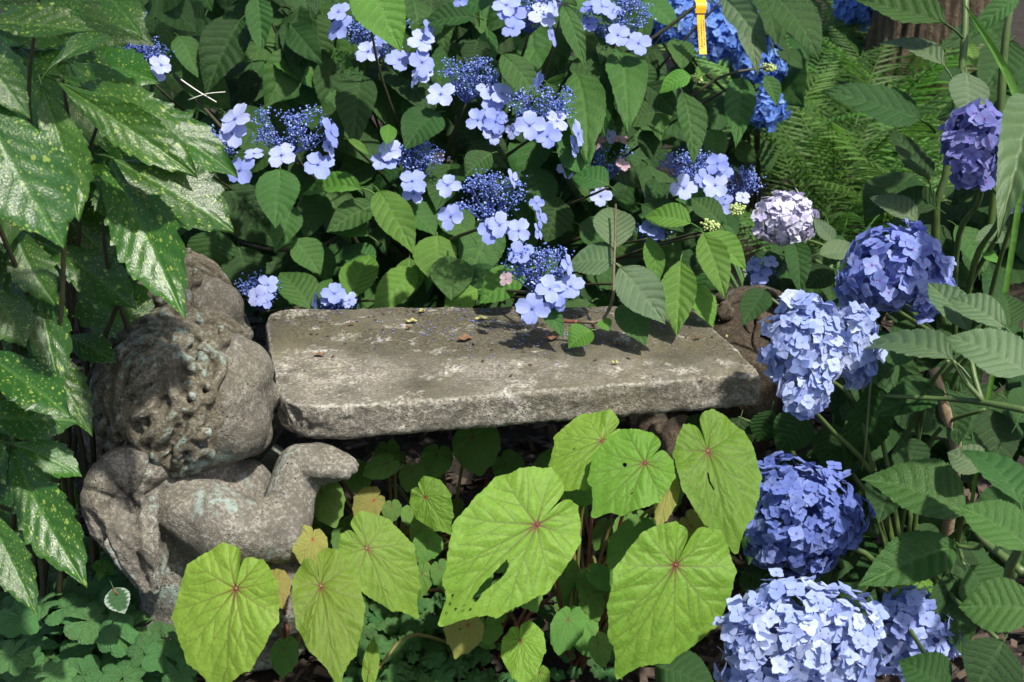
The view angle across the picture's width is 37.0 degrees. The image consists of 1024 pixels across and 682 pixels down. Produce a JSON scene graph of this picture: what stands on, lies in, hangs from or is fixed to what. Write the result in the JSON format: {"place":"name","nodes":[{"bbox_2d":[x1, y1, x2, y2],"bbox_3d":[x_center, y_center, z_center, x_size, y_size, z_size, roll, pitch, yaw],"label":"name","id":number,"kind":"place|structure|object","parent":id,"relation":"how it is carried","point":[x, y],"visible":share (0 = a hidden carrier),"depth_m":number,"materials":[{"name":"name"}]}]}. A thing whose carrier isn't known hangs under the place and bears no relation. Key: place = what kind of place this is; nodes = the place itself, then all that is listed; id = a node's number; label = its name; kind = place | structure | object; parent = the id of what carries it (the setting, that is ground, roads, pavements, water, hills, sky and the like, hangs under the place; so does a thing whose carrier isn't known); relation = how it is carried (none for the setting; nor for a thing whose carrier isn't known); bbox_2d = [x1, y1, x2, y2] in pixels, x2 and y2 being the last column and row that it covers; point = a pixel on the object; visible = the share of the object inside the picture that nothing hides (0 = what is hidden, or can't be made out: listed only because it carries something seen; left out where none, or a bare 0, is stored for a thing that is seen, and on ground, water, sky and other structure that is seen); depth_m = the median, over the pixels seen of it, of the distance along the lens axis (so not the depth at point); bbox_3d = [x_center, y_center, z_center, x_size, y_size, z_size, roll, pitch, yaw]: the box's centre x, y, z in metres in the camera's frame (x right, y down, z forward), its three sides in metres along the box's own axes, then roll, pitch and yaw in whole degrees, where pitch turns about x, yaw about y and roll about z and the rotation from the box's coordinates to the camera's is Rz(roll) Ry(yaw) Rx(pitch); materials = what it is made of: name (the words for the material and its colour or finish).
{"place":"outdoors","nodes":[
{"label":"outdoors","id":0,"kind":"place"},
{"bbox_2d":[0,0,1023,681],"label":"ground","id":1,"kind":"structure","parent":0,"point":[550,660],"depth_m":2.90,"materials":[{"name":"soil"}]},
{"bbox_2d":[91,559,114,580],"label":"leaf","id":2,"kind":"object","parent":1,"relation":"on","point":[101,568],"visible":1,"depth_m":2.18,"materials":[{"name":"green plant"}]},
{"bbox_2d":[0,0,237,642],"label":"aucuba shrub","id":3,"kind":"object","parent":1,"relation":"on","point":[109,186],"visible":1,"depth_m":1.84,"materials":[{"name":"green plant"}]},
{"bbox_2d":[72,248,284,473],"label":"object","id":4,"kind":"object","parent":1,"relation":"on","point":[209,284],"visible":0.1,"depth_m":2.46,"materials":[{"name":"stone"}]},
{"bbox_2d":[80,302,358,672],"bbox_3d":[-0.397,0.227,2.181,0.368,0.578,0.390,0,24,0],"label":"cherub statue","id":5,"kind":"object","parent":1,"relation":"on","point":[177,480],"visible":0.88,"depth_m":2.03,"materials":[{"name":"stone"}]},
{"bbox_2d":[171,511,421,681],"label":"begonia plant","id":6,"kind":"object","parent":1,"relation":"on","point":[225,617],"visible":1,"depth_m":1.95,"materials":[{"name":"green plant"}]},
{"bbox_2d":[0,535,622,681],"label":"ground cover","id":7,"kind":"object","parent":1,"relation":"on","point":[101,642],"visible":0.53,"depth_m":2.14,"materials":[{"name":"green plant"}]},
{"bbox_2d":[104,578,129,613],"bbox_3d":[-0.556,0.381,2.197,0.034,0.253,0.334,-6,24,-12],"label":"variegated lamium","id":8,"kind":"object","parent":7,"relation":"on","point":[117,599],"visible":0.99,"depth_m":2.02,"materials":[{"name":"green plant"}]},
{"bbox_2d":[314,476,453,598],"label":"begonia plant","id":9,"kind":"object","parent":1,"relation":"on","point":[430,503],"visible":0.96,"depth_m":2.18,"materials":[{"name":"green plant"}]},
{"bbox_2d":[312,451,495,649],"bbox_3d":[-0.188,0.282,2.366,0.330,0.300,0.422,0,24,0],"label":"begonia plant","id":10,"kind":"object","parent":1,"relation":"on","point":[383,466],"visible":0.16,"depth_m":2.27,"materials":[{"name":"green plant"}]},
{"bbox_2d":[344,427,525,555],"bbox_3d":[-0.116,0.265,2.380,0.184,0.319,0.268,19,30,37],"label":"begonia plant","id":11,"kind":"object","parent":1,"relation":"on","point":[476,451],"visible":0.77,"depth_m":2.32,"materials":[{"name":"green plant"}]},
{"bbox_2d":[99,0,783,347],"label":"lacecap hydrangea","id":12,"kind":"object","parent":1,"relation":"on","point":[335,196],"visible":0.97,"depth_m":2.59,"materials":[{"name":"green plant"}]},
{"bbox_2d":[180,79,221,101],"bbox_3d":[-0.530,-0.425,2.606,0.085,0.032,0.019,8,25,18],"label":"broken stick","id":13,"kind":"object","parent":12,"relation":"on","point":[199,92],"visible":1,"depth_m":2.61,"materials":[{"name":"white wood"}]},
{"bbox_2d":[695,0,706,53],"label":"plant tag","id":14,"kind":"object","parent":12,"relation":"hanging from","point":[701,8],"visible":1,"depth_m":2.58,"materials":[{"name":"yellow plastic"}]},
{"bbox_2d":[362,567,606,681],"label":"begonia plant","id":15,"kind":"object","parent":1,"relation":"on","point":[522,652],"visible":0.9,"depth_m":2.09,"materials":[{"name":"green plant"}]},
{"bbox_2d":[485,448,683,666],"bbox_3d":[0.110,0.304,2.313,0.329,0.303,0.538,0,24,0],"label":"begonia plant","id":16,"kind":"object","parent":1,"relation":"on","point":[571,626],"visible":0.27,"depth_m":2.13,"materials":[{"name":"green plant"}]},
{"bbox_2d":[438,409,761,678],"bbox_3d":[0.123,0.344,2.034,0.355,0.450,0.340,10,25,22],"label":"begonia plant","id":17,"kind":"object","parent":1,"relation":"on","point":[500,520],"visible":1,"depth_m":1.98,"materials":[{"name":"green plant"}]},
{"bbox_2d":[647,0,809,244],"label":"mophead hydrangea","id":18,"kind":"object","parent":1,"relation":"on","point":[723,42],"visible":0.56,"depth_m":3.60,"materials":[{"name":"blue plant"}]},
{"bbox_2d":[635,285,824,509],"bbox_3d":[0.375,0.199,2.634,0.390,0.578,0.368,17,29,34],"label":"cherub statue","id":19,"kind":"object","parent":1,"relation":"on","point":[749,341],"visible":0.12,"depth_m":2.52,"materials":[{"name":"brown stone"}]},
{"bbox_2d":[658,0,843,75],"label":"fern","id":20,"kind":"object","parent":1,"relation":"on","point":[826,24],"visible":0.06,"depth_m":5.25,"materials":[{"name":"green plant"}]},
{"bbox_2d":[657,44,892,183],"bbox_3d":[0.717,-0.645,4.361,0.815,0.409,0.794,0,24,0],"label":"fern","id":21,"kind":"object","parent":1,"relation":"on","point":[795,115],"visible":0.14,"depth_m":4.41,"materials":[{"name":"green plant"}]},
{"bbox_2d":[704,32,898,129],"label":"fern","id":22,"kind":"object","parent":1,"relation":"on","point":[834,79],"visible":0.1,"depth_m":4.87,"materials":[{"name":"green plant"}]},
{"bbox_2d":[732,0,895,88],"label":"fern","id":23,"kind":"object","parent":1,"relation":"on","point":[842,28],"visible":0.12,"depth_m":5.29,"materials":[{"name":"green plant"}]},
{"bbox_2d":[754,215,878,297],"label":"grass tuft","id":24,"kind":"object","parent":1,"relation":"on","point":[831,266],"visible":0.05,"depth_m":3.30,"materials":[{"name":"green plant"}]},
{"bbox_2d":[685,40,950,223],"bbox_3d":[0.835,-0.518,3.942,0.860,0.510,0.907,0,24,0],"label":"fern","id":25,"kind":"object","parent":1,"relation":"on","point":[807,167],"visible":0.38,"depth_m":3.93,"materials":[{"name":"green plant"}]},
{"bbox_2d":[643,282,1023,681],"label":"mophead hydrangea","id":26,"kind":"object","parent":1,"relation":"on","point":[930,590],"visible":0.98,"depth_m":2.02,"materials":[{"name":"blue plant"}]},
{"bbox_2d":[737,124,940,266],"bbox_3d":[0.693,-0.309,3.635,0.644,0.371,0.627,0,24,0],"label":"fern","id":27,"kind":"object","parent":1,"relation":"on","point":[849,212],"visible":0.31,"depth_m":3.69,"materials":[{"name":"green plant"}]},
{"bbox_2d":[699,39,983,163],"bbox_3d":[1.069,-0.722,4.488,1.105,0.451,0.910,-11,26,-24],"label":"fern","id":28,"kind":"object","parent":1,"relation":"on","point":[909,87],"visible":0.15,"depth_m":4.31,"materials":[{"name":"green plant"}]},
{"bbox_2d":[810,0,872,56],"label":"mophead hydrangea","id":29,"kind":"object","parent":1,"relation":"on","point":[847,11],"visible":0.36,"depth_m":5.18,"materials":[{"name":"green plant"}]},
{"bbox_2d":[820,16,869,70],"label":"fern","id":30,"kind":"object","parent":1,"relation":"on","point":[828,37],"visible":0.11,"depth_m":5.26,"materials":[{"name":"green plant"}]},
{"bbox_2d":[791,96,953,237],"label":"fern","id":31,"kind":"object","parent":1,"relation":"on","point":[863,163],"visible":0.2,"depth_m":3.62,"materials":[{"name":"green plant"}]},
{"bbox_2d":[743,0,1023,492],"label":"mophead hydrangea","id":32,"kind":"object","parent":1,"relation":"on","point":[962,241],"visible":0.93,"depth_m":2.46,"materials":[{"name":"green plant"}]},
{"bbox_2d":[828,76,951,204],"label":"fern","id":33,"kind":"object","parent":1,"relation":"on","point":[936,160],"visible":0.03,"depth_m":4.06,"materials":[{"name":"green plant"}]},
{"bbox_2d":[805,26,980,122],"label":"fern","id":34,"kind":"object","parent":1,"relation":"on","point":[851,59],"visible":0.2,"depth_m":4.71,"materials":[{"name":"green plant"}]},
{"bbox_2d":[831,0,991,140],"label":"tree","id":35,"kind":"object","parent":1,"relation":"on","point":[883,27],"visible":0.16,"depth_m":4.82,"materials":[{"name":"brown plant"}]},
{"bbox_2d":[884,161,950,204],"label":"fern","id":36,"kind":"object","parent":1,"relation":"on","point":[933,174],"visible":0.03,"depth_m":3.90,"materials":[{"name":"green plant"}]},
{"bbox_2d":[963,4,1023,535],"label":"iris leaf","id":37,"kind":"object","parent":1,"relation":"on","point":[1007,74],"visible":0.64,"depth_m":2.22,"materials":[{"name":"green plant"}]},
{"bbox_2d":[265,306,759,438],"bbox_3d":[-0.012,0.040,2.280,0.743,0.057,0.379,0,24,0],"label":"stone bench seat","id":38,"kind":"object","parent":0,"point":[421,384],"visible":0.93,"depth_m":2.21,"materials":[{"name":"stone"}]},
{"bbox_2d":[458,334,472,339],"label":"fallen leaf","id":39,"kind":"object","parent":38,"relation":"on","point":[464,336],"visible":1,"depth_m":2.31,"materials":[{"name":"orange plant"}]},
{"bbox_2d":[475,315,488,318],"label":"fallen leaf","id":40,"kind":"object","parent":38,"relation":"on","point":[481,316],"visible":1,"depth_m":2.38,"materials":[{"name":"yellow plant"}]},
{"bbox_2d":[287,308,708,370],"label":"fallen flower buds","id":41,"kind":"object","parent":38,"relation":"on","point":[490,327],"visible":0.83,"depth_m":2.35,"materials":[{"name":"plant"}]},
{"bbox_2d":[272,310,742,381],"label":"leaf litter","id":42,"kind":"object","parent":38,"relation":"on","point":[479,329],"visible":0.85,"depth_m":2.33,"materials":[{"name":"plant"}]},
{"bbox_2d":[544,335,558,339],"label":"fallen leaf","id":43,"kind":"object","parent":38,"relation":"on","point":[552,337],"visible":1,"depth_m":2.31,"materials":[{"name":"orange plant"}]},
{"bbox_2d":[729,239,853,287],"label":"leaf","id":44,"kind":"object","parent":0,"point":[741,277],"visible":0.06,"depth_m":3.21,"materials":[{"name":"green plant"}]}
]}

